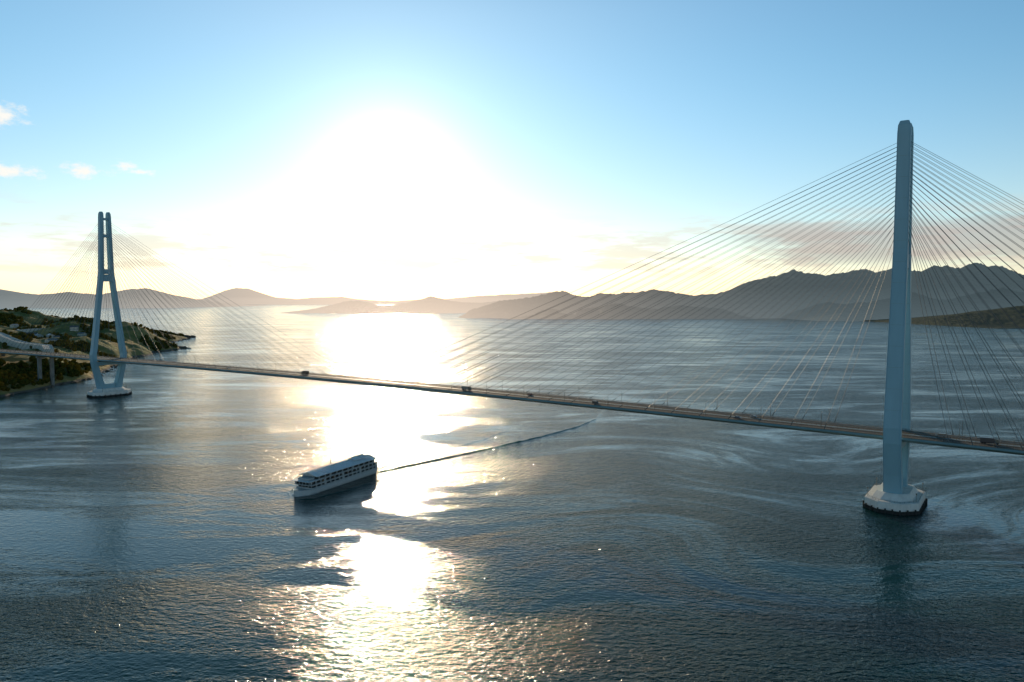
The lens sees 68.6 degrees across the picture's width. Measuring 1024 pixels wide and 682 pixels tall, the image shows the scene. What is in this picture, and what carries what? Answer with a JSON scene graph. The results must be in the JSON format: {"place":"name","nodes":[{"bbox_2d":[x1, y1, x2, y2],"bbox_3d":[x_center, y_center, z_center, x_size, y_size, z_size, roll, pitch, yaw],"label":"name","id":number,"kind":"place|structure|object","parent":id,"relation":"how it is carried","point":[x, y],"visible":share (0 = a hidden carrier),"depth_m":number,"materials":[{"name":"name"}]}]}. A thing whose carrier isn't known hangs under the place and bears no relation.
{"place":"outdoors","nodes":[
{"label":"outdoors","id":0,"kind":"place"},
{"bbox_2d":[0,332,53,352],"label":"coastal road","id":1,"kind":"structure","parent":0,"point":[5,337],"depth_m":1309.58,"materials":[{"name":"grey asphalt"}]},
{"bbox_2d":[16,328,156,335],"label":"coastal road","id":2,"kind":"structure","parent":0,"point":[28,330],"depth_m":1679.13,"materials":[{"name":"grey asphalt"}]},
{"bbox_2d":[0,309,186,396],"bbox_3d":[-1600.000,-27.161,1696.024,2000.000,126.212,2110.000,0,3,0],"label":"island terrain","id":3,"kind":"structure","parent":0,"point":[108,346],"depth_m":1630.40,"materials":[{"name":"green plant"}]},
{"bbox_2d":[70,327,78,330],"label":"walls","id":4,"kind":"structure","parent":3,"relation":"on","point":[72,329],"depth_m":1676.42,"materials":[{"name":"grey concrete"}]},
{"bbox_2d":[0,306,183,390],"bbox_3d":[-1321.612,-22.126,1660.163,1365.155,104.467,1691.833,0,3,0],"label":"forest","id":5,"kind":"object","parent":3,"relation":"on","point":[23,377],"visible":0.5,"depth_m":1355.20,"materials":[{"name":"green plant"}]},
{"bbox_2d":[10,335,195,395],"bbox_3d":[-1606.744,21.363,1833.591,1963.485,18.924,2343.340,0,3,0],"label":"shore rocks","id":6,"kind":"object","parent":3,"relation":"on","point":[183,347],"visible":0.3,"depth_m":1563.30,"materials":[{"name":"grey stone"}]},
{"bbox_2d":[0,288,267,307],"bbox_3d":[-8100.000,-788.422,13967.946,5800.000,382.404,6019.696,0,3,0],"label":"island","id":7,"kind":"structure","parent":0,"point":[11,299],"depth_m":12667.03,"materials":[{"name":"grey stone"}]},
{"bbox_2d":[198,288,550,304],"bbox_3d":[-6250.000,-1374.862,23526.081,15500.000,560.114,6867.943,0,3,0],"label":"distant mountain range","id":8,"kind":"structure","parent":0,"point":[243,296],"depth_m":21785.65,"materials":[{"name":"grey stone"}]},
{"bbox_2d":[283,296,496,313],"bbox_3d":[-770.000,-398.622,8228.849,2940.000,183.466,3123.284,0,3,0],"label":"island","id":9,"kind":"structure","parent":0,"point":[430,305],"depth_m":7283.01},
{"bbox_2d":[0,305,1023,681],"bbox_3d":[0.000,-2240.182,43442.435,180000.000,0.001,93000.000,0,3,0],"label":"sea water","id":10,"kind":"structure","parent":0,"point":[158,525],"depth_m":423.09,"materials":[{"name":"blue liquid"}]},
{"bbox_2d":[292,452,377,496],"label":"passenger ship","id":11,"kind":"object","parent":10,"relation":"on","point":[350,469],"visible":1,"depth_m":484.36,"materials":[{"name":"paint"}]},
{"bbox_2d":[287,410,603,499],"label":"boat wake","id":12,"kind":"object","parent":10,"relation":"on","point":[288,492],"visible":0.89,"depth_m":573.49,"materials":[{"name":"liquid"}]},
{"bbox_2d":[0,120,1023,515],"bbox_3d":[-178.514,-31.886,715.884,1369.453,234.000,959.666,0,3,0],"label":"cable stayed bridge","id":13,"kind":"structure","parent":10,"relation":"in","point":[894,494],"depth_m":456.44,"materials":[{"name":"paint"}]},
{"bbox_2d":[461,386,471,389],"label":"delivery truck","id":14,"kind":"object","parent":13,"relation":"on","point":[466,388],"visible":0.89,"depth_m":617.24,"materials":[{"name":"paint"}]},
{"bbox_2d":[936,433,945,436],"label":"van","id":15,"kind":"object","parent":13,"relation":"on","point":[941,434],"visible":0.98,"depth_m":430.06,"materials":[{"name":"paint"}]},
{"bbox_2d":[980,437,999,444],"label":"delivery truck","id":16,"kind":"object","parent":13,"relation":"on","point":[984,440],"visible":0.91,"depth_m":411.03,"materials":[{"name":"paint"}]},
{"bbox_2d":[0,0,1023,300],"label":"sky","id":17,"kind":"structure","parent":0,"point":[378,150],"materials":[{"name":"blue"}]},
{"bbox_2d":[508,303,757,318],"bbox_3d":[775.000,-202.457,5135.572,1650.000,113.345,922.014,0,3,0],"label":"foothill","id":18,"kind":"structure","parent":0,"point":[619,311],"depth_m":4912.84,"materials":[{"name":"grey stone"}]},
{"bbox_2d":[458,263,1023,318],"bbox_3d":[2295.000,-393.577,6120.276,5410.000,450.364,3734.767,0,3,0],"label":"mountain range","id":19,"kind":"structure","parent":0,"point":[505,309],"depth_m":5344.68,"materials":[{"name":"grey stone"}]},
{"bbox_2d":[781,287,1023,320],"bbox_3d":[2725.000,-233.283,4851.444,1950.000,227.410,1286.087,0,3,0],"label":"foothill","id":20,"kind":"structure","parent":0,"point":[881,308],"depth_m":4637.20,"materials":[{"name":"grey stone"}]},
{"bbox_2d":[865,305,1023,328],"bbox_3d":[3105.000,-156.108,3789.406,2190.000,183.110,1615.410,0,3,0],"label":"island hill","id":21,"kind":"structure","parent":0,"point":[1017,318],"depth_m":3537.97,"materials":[{"name":"green plant"}]}
]}

